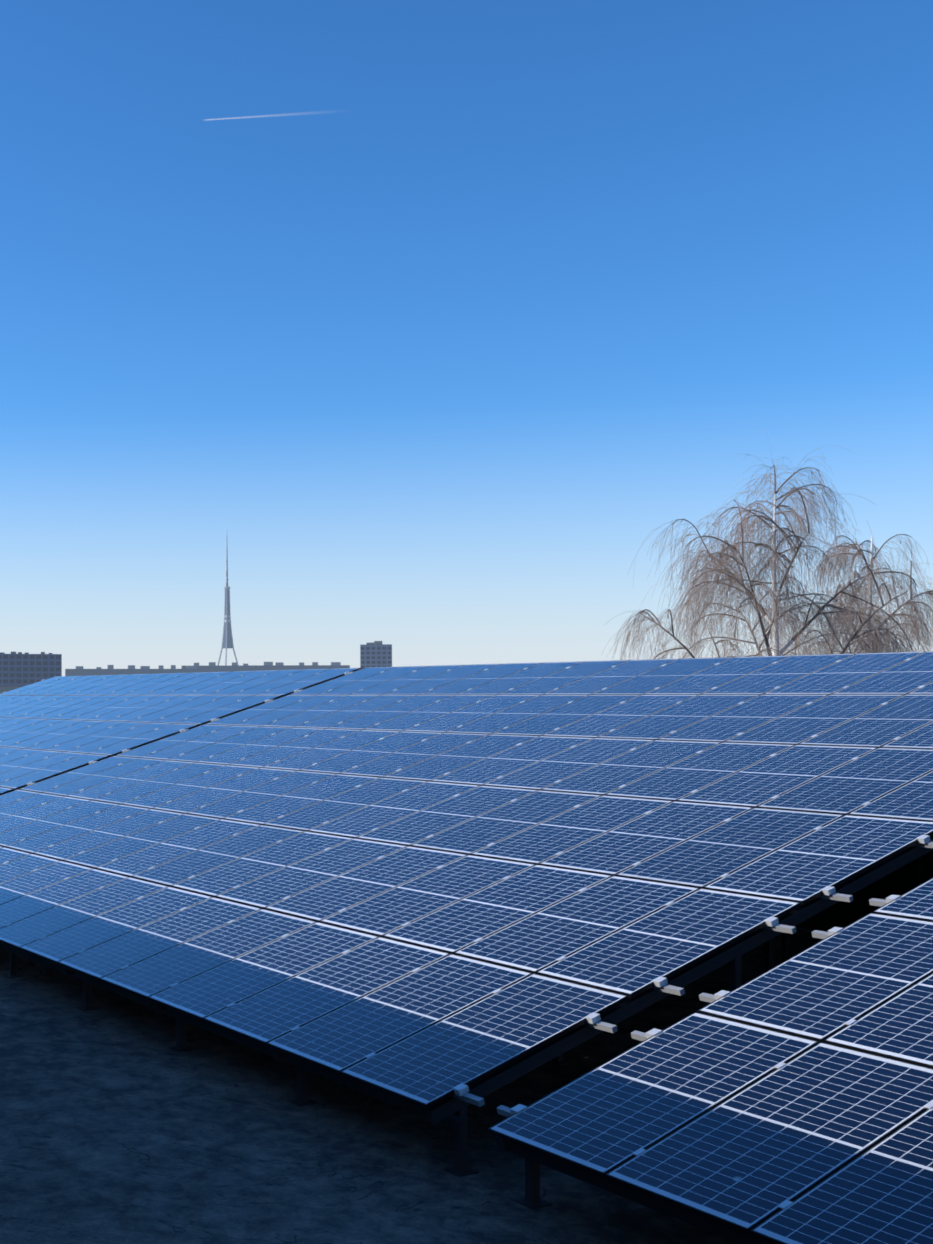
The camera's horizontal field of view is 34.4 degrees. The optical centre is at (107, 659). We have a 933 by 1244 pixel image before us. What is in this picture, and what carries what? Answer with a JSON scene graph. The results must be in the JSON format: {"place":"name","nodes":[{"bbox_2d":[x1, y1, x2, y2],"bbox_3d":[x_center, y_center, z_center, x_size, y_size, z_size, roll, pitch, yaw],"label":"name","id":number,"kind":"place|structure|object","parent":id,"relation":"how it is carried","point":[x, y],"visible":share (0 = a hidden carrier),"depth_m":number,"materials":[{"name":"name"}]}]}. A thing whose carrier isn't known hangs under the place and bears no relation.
{"place":"outdoors","nodes":[
{"label":"outdoors","id":0,"kind":"place"},
{"bbox_2d":[0,686,22,693],"bbox_3d":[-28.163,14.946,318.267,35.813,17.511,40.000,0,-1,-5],"label":"dark hall","id":1,"kind":"structure","parent":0,"point":[5,688],"depth_m":299.05,"materials":[{"name":"grey"}]},
{"bbox_2d":[0,652,61,685],"bbox_3d":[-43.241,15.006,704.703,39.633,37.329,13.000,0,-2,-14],"label":"slab block","id":2,"kind":"structure","parent":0,"point":[20,669],"depth_m":699.44,"materials":[{"name":"grey concrete"}]},
{"bbox_2d":[65,665,206,675],"bbox_3d":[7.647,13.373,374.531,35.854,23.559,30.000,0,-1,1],"label":"building","id":3,"kind":"structure","parent":0,"point":[81,671],"depth_m":359.94,"materials":[{"name":"grey"}]},
{"bbox_2d":[182,662,349,671],"bbox_3d":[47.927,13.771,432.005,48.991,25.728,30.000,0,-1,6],"label":"building","id":4,"kind":"structure","parent":0,"point":[213,667],"depth_m":417.96,"materials":[{"name":"grey"}]},
{"bbox_2d":[360,641,391,668],"bbox_3d":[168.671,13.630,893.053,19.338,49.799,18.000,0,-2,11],"label":"tower block","id":5,"kind":"structure","parent":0,"point":[376,654],"depth_m":884.73,"materials":[{"name":"grey concrete"}]},
{"bbox_2d":[0,928,822,1243],"bbox_3d":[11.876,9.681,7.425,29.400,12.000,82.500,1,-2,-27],"label":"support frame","id":6,"kind":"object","parent":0,"point":[120,1122],"depth_m":10.98,"materials":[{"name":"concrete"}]},
{"bbox_2d":[0,679,932,1243],"bbox_3d":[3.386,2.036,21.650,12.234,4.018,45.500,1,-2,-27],"label":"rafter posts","id":7,"kind":"object","parent":6,"relation":"on","point":[906,871],"visible":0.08,"depth_m":11.78,"materials":[{"name":"metal"}]},
{"bbox_2d":[0,651,932,1243],"bbox_3d":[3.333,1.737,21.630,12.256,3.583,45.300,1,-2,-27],"label":"solar panels","id":8,"kind":"object","parent":7,"relation":"on","point":[826,1129],"visible":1,"depth_m":14.87,"materials":[{"name":"blue glass"}]},
{"bbox_2d":[0,658,932,1208],"bbox_3d":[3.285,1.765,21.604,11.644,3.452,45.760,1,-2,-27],"label":"panel clamps","id":9,"kind":"object","parent":8,"relation":"on","point":[660,984],"visible":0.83,"depth_m":11.78,"materials":[{"name":"metal"}]},
{"bbox_2d":[0,0,932,675],"label":"sky","id":10,"kind":"structure","parent":0,"point":[467,304],"materials":[{"name":"blue"}]},
{"label":"ground","id":11,"kind":"structure","parent":0,"visible":0},
{"bbox_2d":[217,588,237,665],"bbox_3d":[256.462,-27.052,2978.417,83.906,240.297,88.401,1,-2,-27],"label":"tv tower legs","id":12,"kind":"object","parent":11,"relation":"on","point":[226,633],"visible":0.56,"depth_m":2973.87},
{"bbox_2d":[224,551,229,588],"bbox_3d":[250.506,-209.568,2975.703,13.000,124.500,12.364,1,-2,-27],"label":"tv tower mast","id":13,"kind":"object","parent":12,"relation":"on","point":[227,587],"visible":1,"depth_m":2973.83,"materials":[{"name":"grey metal"}]},
{"bbox_2d":[222,589,232,647],"bbox_3d":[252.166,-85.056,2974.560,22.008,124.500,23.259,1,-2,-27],"label":"tower shaft","id":14,"kind":"object","parent":12,"relation":"on","point":[229,641],"visible":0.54,"depth_m":2970.60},
{"bbox_2d":[604,429,932,659],"bbox_3d":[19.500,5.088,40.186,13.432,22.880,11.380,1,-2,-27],"label":"birch","id":15,"kind":"object","parent":11,"relation":"on","point":[733,552],"depth_m":39.97,"materials":[{"name":"plant"}]},
{"bbox_2d":[781,522,932,654],"bbox_3d":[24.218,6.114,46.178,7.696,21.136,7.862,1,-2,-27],"label":"birch","id":16,"kind":"object","parent":11,"relation":"on","point":[861,559],"depth_m":45.43,"materials":[{"name":"plant"}]}
]}

